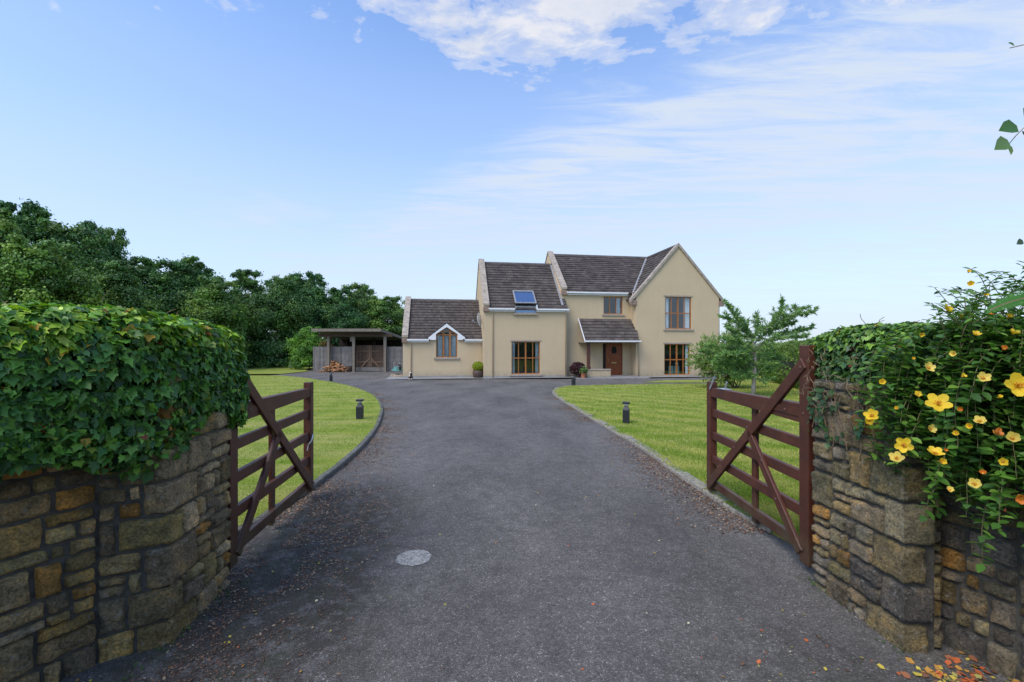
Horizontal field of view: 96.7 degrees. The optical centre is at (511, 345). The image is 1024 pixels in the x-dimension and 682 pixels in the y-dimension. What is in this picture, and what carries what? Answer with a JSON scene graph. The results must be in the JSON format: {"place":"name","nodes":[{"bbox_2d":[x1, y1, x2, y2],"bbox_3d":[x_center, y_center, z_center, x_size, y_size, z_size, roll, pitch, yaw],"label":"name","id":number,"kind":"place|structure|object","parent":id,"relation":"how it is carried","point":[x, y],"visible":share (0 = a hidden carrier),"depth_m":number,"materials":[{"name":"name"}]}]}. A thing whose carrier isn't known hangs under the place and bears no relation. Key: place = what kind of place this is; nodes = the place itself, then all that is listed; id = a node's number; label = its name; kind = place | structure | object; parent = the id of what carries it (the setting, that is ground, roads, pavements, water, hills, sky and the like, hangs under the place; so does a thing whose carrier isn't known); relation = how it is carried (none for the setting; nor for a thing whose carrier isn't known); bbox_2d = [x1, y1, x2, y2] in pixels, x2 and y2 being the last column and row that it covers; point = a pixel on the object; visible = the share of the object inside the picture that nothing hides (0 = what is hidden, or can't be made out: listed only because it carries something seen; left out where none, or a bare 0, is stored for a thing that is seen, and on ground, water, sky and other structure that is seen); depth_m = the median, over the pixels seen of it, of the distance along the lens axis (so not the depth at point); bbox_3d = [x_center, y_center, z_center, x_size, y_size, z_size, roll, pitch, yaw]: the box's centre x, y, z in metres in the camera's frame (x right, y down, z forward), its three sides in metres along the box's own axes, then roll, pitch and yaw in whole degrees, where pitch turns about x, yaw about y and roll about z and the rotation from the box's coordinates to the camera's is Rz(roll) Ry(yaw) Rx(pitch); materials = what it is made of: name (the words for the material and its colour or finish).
{"place":"outdoors","nodes":[
{"label":"outdoors","id":0,"kind":"place"},
{"bbox_2d":[247,364,312,374],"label":"lawn","id":1,"kind":"structure","parent":0,"point":[274,370],"depth_m":34.81,"materials":[{"name":"green plant"}]},
{"bbox_2d":[0,207,34,287],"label":"broadleaf tree","id":2,"kind":"object","parent":1,"relation":"on","point":[7,225],"visible":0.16,"depth_m":27.18,"materials":[{"name":"green plant"}]},
{"bbox_2d":[0,197,58,256],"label":"broadleaf tree","id":3,"kind":"object","parent":1,"relation":"on","point":[25,220],"visible":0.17,"depth_m":29.64,"materials":[{"name":"green plant"}]},
{"bbox_2d":[0,232,121,306],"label":"broadleaf tree","id":4,"kind":"object","parent":1,"relation":"on","point":[41,272],"visible":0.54,"depth_m":24.21,"materials":[{"name":"green plant"}]},
{"bbox_2d":[25,217,118,296],"bbox_3d":[-30.394,-3.140,31.026,7.858,10.681,8.505,0,0,-5],"label":"broadleaf tree","id":5,"kind":"object","parent":1,"relation":"on","point":[85,254],"visible":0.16,"depth_m":30.47,"materials":[{"name":"green plant"}]},
{"bbox_2d":[76,219,141,284],"bbox_3d":[-32.825,-3.729,35.968,5.930,11.926,6.768,0,0,37],"label":"broadleaf tree","id":6,"kind":"object","parent":1,"relation":"on","point":[118,244],"visible":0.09,"depth_m":36.33,"materials":[{"name":"green plant"}]},
{"bbox_2d":[79,258,169,314],"bbox_3d":[-24.858,-1.638,29.025,5.826,7.554,5.578,0,0,-41],"label":"broadleaf tree","id":7,"kind":"object","parent":1,"relation":"on","point":[135,296],"visible":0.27,"depth_m":28.43,"materials":[{"name":"green plant"}]},
{"bbox_2d":[105,255,187,314],"bbox_3d":[-27.710,-2.251,34.015,7.283,8.832,6.972,0,0,-10],"label":"broadleaf tree","id":8,"kind":"object","parent":1,"relation":"on","point":[152,276],"visible":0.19,"depth_m":33.58,"materials":[{"name":"green plant"}]},
{"bbox_2d":[154,255,230,322],"bbox_3d":[-26.572,-2.561,36.920,8.505,9.474,7.858,0,0,32],"label":"broadleaf tree","id":9,"kind":"object","parent":1,"relation":"on","point":[189,269],"visible":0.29,"depth_m":35.74,"materials":[{"name":"green plant"}]},
{"bbox_2d":[169,274,254,367],"bbox_3d":[-23.721,-1.650,35.822,5.930,7.583,6.768,0,0,-15],"label":"broadleaf tree","id":10,"kind":"object","parent":1,"relation":"on","point":[220,310],"visible":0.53,"depth_m":34.94,"materials":[{"name":"green plant"}]},
{"bbox_2d":[227,269,278,367],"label":"broadleaf tree","id":11,"kind":"object","parent":1,"relation":"on","point":[246,283],"visible":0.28,"depth_m":40.39,"materials":[{"name":"green plant"}]},
{"bbox_2d":[244,273,320,367],"bbox_3d":[-20.814,-2.149,40.896,7.162,8.612,6.618,0,0,-21],"label":"broadleaf tree","id":12,"kind":"object","parent":1,"relation":"on","point":[284,306],"visible":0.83,"depth_m":39.86,"materials":[{"name":"green plant"}]},
{"bbox_2d":[274,270,334,365],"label":"broadleaf tree","id":13,"kind":"object","parent":1,"relation":"on","point":[313,291],"visible":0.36,"depth_m":42.97,"materials":[{"name":"green plant"}]},
{"bbox_2d":[285,326,326,369],"bbox_3d":[-16.445,0.300,36.753,3.798,3.765,3.405,0,0,0],"label":"shrub","id":14,"kind":"object","parent":1,"relation":"on","point":[302,352],"visible":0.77,"depth_m":36.13,"materials":[{"name":"green plant"}]},
{"bbox_2d":[316,287,369,346],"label":"broadleaf tree","id":15,"kind":"object","parent":1,"relation":"on","point":[338,316],"visible":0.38,"depth_m":43.17,"materials":[{"name":"green plant"}]},
{"bbox_2d":[341,282,377,328],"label":"broadleaf tree","id":16,"kind":"object","parent":1,"relation":"on","point":[360,296],"visible":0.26,"depth_m":47.24,"materials":[{"name":"green plant"}]},
{"bbox_2d":[238,375,379,524],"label":"lawn","id":17,"kind":"structure","parent":0,"point":[281,411],"depth_m":9.75,"materials":[{"name":"green plant"}]},
{"bbox_2d":[356,399,363,418],"bbox_3d":[-3.629,1.551,10.854,0.164,0.525,0.164,0,0,-6],"label":"bollard light","id":18,"kind":"object","parent":17,"relation":"on","point":[359,410],"visible":0.9,"depth_m":10.79,"materials":[{"name":"black metal"}]},
{"bbox_2d":[0,0,1023,343],"label":"sky","id":19,"kind":"structure","parent":0,"point":[838,157],"materials":[{"name":"blue"}]},
{"bbox_2d":[238,376,798,540],"bbox_3d":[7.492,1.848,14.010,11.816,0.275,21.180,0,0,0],"label":"lawn","id":20,"kind":"structure","parent":0,"point":[571,393],"depth_m":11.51,"materials":[{"name":"green plant"}]},
{"bbox_2d":[571,375,575,385],"bbox_3d":[2.896,1.679,21.429,0.164,0.525,0.164,0,0,-11],"label":"bollard light","id":21,"kind":"object","parent":20,"relation":"on","point":[573,380],"visible":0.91,"depth_m":21.36,"materials":[{"name":"black metal"}]},
{"bbox_2d":[622,401,629,423],"bbox_3d":[2.587,1.545,10.318,0.164,0.525,0.164,0,0,17],"label":"bollard light","id":22,"kind":"object","parent":20,"relation":"on","point":[626,414],"visible":0.87,"depth_m":10.26,"materials":[{"name":"black metal"}]},
{"bbox_2d":[685,330,762,387],"bbox_3d":[9.379,0.615,19.999,3.708,2.750,2.164,0,0,0],"label":"conifer shrub","id":23,"kind":"object","parent":20,"relation":"on","point":[703,364],"visible":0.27,"depth_m":19.85,"materials":[{"name":"green plant"}]},
{"bbox_2d":[698,294,818,393],"bbox_3d":[9.017,0.041,16.556,4.279,3.878,2.057,0,0,0],"label":"cedar tree","id":24,"kind":"object","parent":20,"relation":"on","point":[766,362],"visible":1,"depth_m":16.30,"materials":[{"name":"green plant"}]},
{"bbox_2d":[59,370,1020,681],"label":"driveway","id":25,"kind":"structure","parent":0,"point":[531,586],"depth_m":3.40,"materials":[{"name":"grey asphalt"}]},
{"bbox_2d":[238,380,382,535],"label":"kerb","id":26,"kind":"structure","parent":25,"relation":"on","point":[345,460],"depth_m":6.68,"materials":[{"name":"concrete"}]},
{"bbox_2d":[313,347,351,370],"bbox_3d":[-13.499,1.023,34.285,2.970,1.855,0.070,0,0,0],"label":"board fence","id":27,"kind":"object","parent":25,"relation":"on","point":[342,356],"visible":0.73,"depth_m":34.25,"materials":[{"name":"grey wood"}]},
{"bbox_2d":[345,366,351,371],"bbox_3d":[-12.281,1.770,34.249,0.580,0.420,0.580,0,0,0],"label":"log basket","id":28,"kind":"object","parent":25,"relation":"on","point":[349,368],"visible":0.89,"depth_m":34.04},
{"bbox_2d":[311,329,402,371],"bbox_3d":[-11.900,0.430,36.675,5.950,3.300,6.650,0,0,0],"label":"carport","id":29,"kind":"object","parent":25,"relation":"on","point":[352,338],"visible":0.5,"depth_m":34.22,"materials":[{"name":"grey wood"}]},
{"bbox_2d":[356,345,383,370],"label":"timber gate","id":30,"kind":"structure","parent":25,"relation":"on","point":[363,357],"depth_m":34.40,"materials":[{"name":"brown wood"}]},
{"bbox_2d":[387,347,402,370],"bbox_3d":[-8.669,1.023,34.285,1.498,1.853,0.070,0,0,0],"label":"board fence","id":31,"kind":"object","parent":25,"relation":"on","point":[393,354],"visible":0.78,"depth_m":34.25,"materials":[{"name":"grey wood"}]},
{"bbox_2d":[391,362,402,370],"bbox_3d":[-7.787,1.472,30.973,0.677,0.689,1.663,0,0,-29],"label":"wheelbarrow","id":32,"kind":"object","parent":25,"relation":"on","point":[397,368],"visible":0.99,"depth_m":30.62,"materials":[{"name":"green paint"}]},
{"bbox_2d":[396,550,431,565],"bbox_3d":[-0.808,1.745,3.745,0.285,0.002,0.284,0,0,0],"label":"cement patch","id":33,"kind":"object","parent":25,"relation":"on","point":[413,557],"visible":1,"depth_m":3.74,"materials":[{"name":"grey concrete"}]},
{"bbox_2d":[119,576,956,681],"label":"weeds","id":34,"kind":"object","parent":25,"relation":"on","point":[188,626],"visible":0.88,"depth_m":2.77,"materials":[{"name":"green plant"}]},
{"bbox_2d":[68,391,1019,681],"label":"fallen leaves","id":35,"kind":"object","parent":25,"relation":"on","point":[976,675],"visible":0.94,"depth_m":3.62,"materials":[{"name":"brown plant"}]},
{"bbox_2d":[552,385,771,533],"bbox_3d":[2.205,1.823,13.051,1.992,0.274,17.579,0,0,4],"label":"edging","id":36,"kind":"object","parent":25,"relation":"on","point":[693,481],"visible":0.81,"depth_m":6.02,"materials":[{"name":"grey concrete"}]},
{"bbox_2d":[385,374,723,379],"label":"paving","id":37,"kind":"structure","parent":0,"point":[434,378],"depth_m":27.25,"materials":[{"name":"grey stone"}]},
{"bbox_2d":[472,361,482,377],"bbox_3d":[-2.030,1.442,27.300,0.731,0.975,0.738,0,0,0],"label":"potted plant","id":38,"kind":"object","parent":37,"relation":"on","point":[477,367],"visible":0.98,"depth_m":27.06,"materials":[{"name":"green plant"}]},
{"bbox_2d":[569,362,584,377],"bbox_3d":[3.934,1.454,27.328,1.073,0.952,1.033,0,0,0],"label":"potted plant","id":39,"kind":"object","parent":37,"relation":"on","point":[574,367],"visible":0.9,"depth_m":27.09,"materials":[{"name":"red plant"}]},
{"bbox_2d":[579,366,588,377],"bbox_3d":[4.240,1.572,26.944,0.595,0.716,0.592,0,0,0],"label":"potted plant","id":40,"kind":"object","parent":37,"relation":"on","point":[584,371],"visible":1,"depth_m":26.81,"materials":[{"name":"green plant"}]},
{"bbox_2d":[644,376,773,382],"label":"lawn by house","id":41,"kind":"structure","parent":0,"point":[682,381],"depth_m":24.25,"materials":[{"name":"green plant"}]},
{"bbox_3d":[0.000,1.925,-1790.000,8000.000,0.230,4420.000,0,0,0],"label":"ground","id":42,"kind":"structure","parent":0,"visible":0},
{"bbox_2d":[0,370,231,681],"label":"stone wall","id":43,"kind":"structure","parent":42,"relation":"on","point":[100,568],"depth_m":2.53,"materials":[{"name":"stone"}]},
{"bbox_2d":[0,290,250,484],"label":"ivy","id":44,"kind":"object","parent":43,"relation":"on","point":[76,390],"visible":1,"depth_m":2.35,"materials":[{"name":"green plant"}]},
{"bbox_2d":[228,371,314,569],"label":"wooden gate","id":45,"kind":"structure","parent":43,"relation":"attached to","point":[265,407],"depth_m":4.08,"materials":[{"name":"wood"}]},
{"bbox_2d":[319,337,334,346],"bbox_3d":[-14.709,0.705,35.953,1.777,2.956,1.509,0,0,0],"label":"shrub","id":46,"kind":"object","parent":42,"relation":"on","point":[323,343],"visible":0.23,"depth_m":35.87,"materials":[{"name":"green plant"}]},
{"bbox_2d":[360,295,403,335],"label":"broadleaf tree","id":47,"kind":"object","parent":42,"relation":"on","point":[386,318],"visible":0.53,"depth_m":46.86,"materials":[{"name":"green plant"}]},
{"bbox_2d":[402,243,723,377],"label":"house","id":48,"kind":"structure","parent":42,"relation":"on","point":[555,315],"depth_m":28.55,"materials":[{"name":"beige paint"}]},
{"bbox_2d":[434,328,459,359],"bbox_3d":[-4.002,-0.112,27.834,1.545,1.938,0.930,0,0,-9],"label":"window","id":49,"kind":"structure","parent":48,"relation":"in","point":[446,339],"depth_m":27.60,"materials":[{"name":"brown wood"}]},
{"bbox_2d":[472,313,481,325],"bbox_3d":[-1.996,-1.539,27.061,0.732,0.819,0.317,0,0,-41],"label":"satellite dish","id":50,"kind":"object","parent":48,"relation":"attached to","point":[479,320],"visible":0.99,"depth_m":27.18,"materials":[{"name":"silver metal"}]},
{"bbox_2d":[512,290,537,314],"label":"roof window","id":51,"kind":"structure","parent":48,"relation":"in","point":[522,298],"depth_m":27.38,"materials":[{"name":"blue glass"}]},
{"bbox_2d":[510,340,541,375],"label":"window","id":52,"kind":"structure","parent":48,"relation":"in","point":[525,353],"depth_m":27.74,"materials":[{"name":"brown wood"}]},
{"bbox_2d":[602,297,624,315],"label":"window","id":53,"kind":"structure","parent":48,"relation":"in","point":[612,305],"depth_m":29.21,"materials":[{"name":"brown wood"}]},
{"bbox_2d":[607,344,620,374],"bbox_3d":[6.495,0.935,28.998,0.992,2.066,0.054,0,0,-9],"label":"door","id":54,"kind":"structure","parent":48,"relation":"in","point":[613,350],"depth_m":28.99,"materials":[{"name":"brown wood"}]},
{"bbox_2d":[663,342,691,375],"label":"window","id":55,"kind":"structure","parent":48,"relation":"in","point":[675,355],"depth_m":29.08,"materials":[{"name":"brown wood"}]},
{"bbox_2d":[663,295,693,330],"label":"window","id":56,"kind":"structure","parent":48,"relation":"in","point":[677,307],"depth_m":29.03,"materials":[{"name":"brown wood"}]},
{"bbox_2d":[756,336,813,388],"bbox_3d":[14.832,0.825,20.959,5.190,2.507,37.360,0,0,24],"label":"hedge","id":57,"kind":"object","parent":42,"relation":"on","point":[790,349],"visible":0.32,"depth_m":21.24,"materials":[{"name":"green plant"}]},
{"bbox_2d":[811,379,1023,681],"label":"stone wall","id":58,"kind":"structure","parent":42,"relation":"on","point":[888,565],"depth_m":2.63,"materials":[{"name":"stone"}]},
{"bbox_2d":[706,345,819,566],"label":"wooden gate","id":59,"kind":"structure","parent":58,"relation":"attached to","point":[776,403],"depth_m":3.92,"materials":[{"name":"wood"}]},
{"bbox_2d":[797,314,1023,460],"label":"ivy","id":60,"kind":"object","parent":58,"relation":"attached to","point":[841,353],"visible":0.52,"depth_m":3.00,"materials":[{"name":"green plant"}]},
{"bbox_2d":[848,261,1023,572],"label":"flowering shrub","id":61,"kind":"object","parent":58,"relation":"on","point":[979,439],"visible":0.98,"depth_m":2.26,"materials":[{"name":"green plant"}]},
{"bbox_2d":[983,290,1023,313],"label":"leaf","id":62,"kind":"object","parent":61,"relation":"attached to","point":[1008,301],"visible":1,"depth_m":1.82,"materials":[{"name":"green plant"}]},
{"bbox_2d":[994,42,1023,244],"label":"tree","id":63,"kind":"object","parent":42,"relation":"on","point":[1009,126],"visible":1,"depth_m":1.58,"materials":[{"name":"green plant"}]}
]}

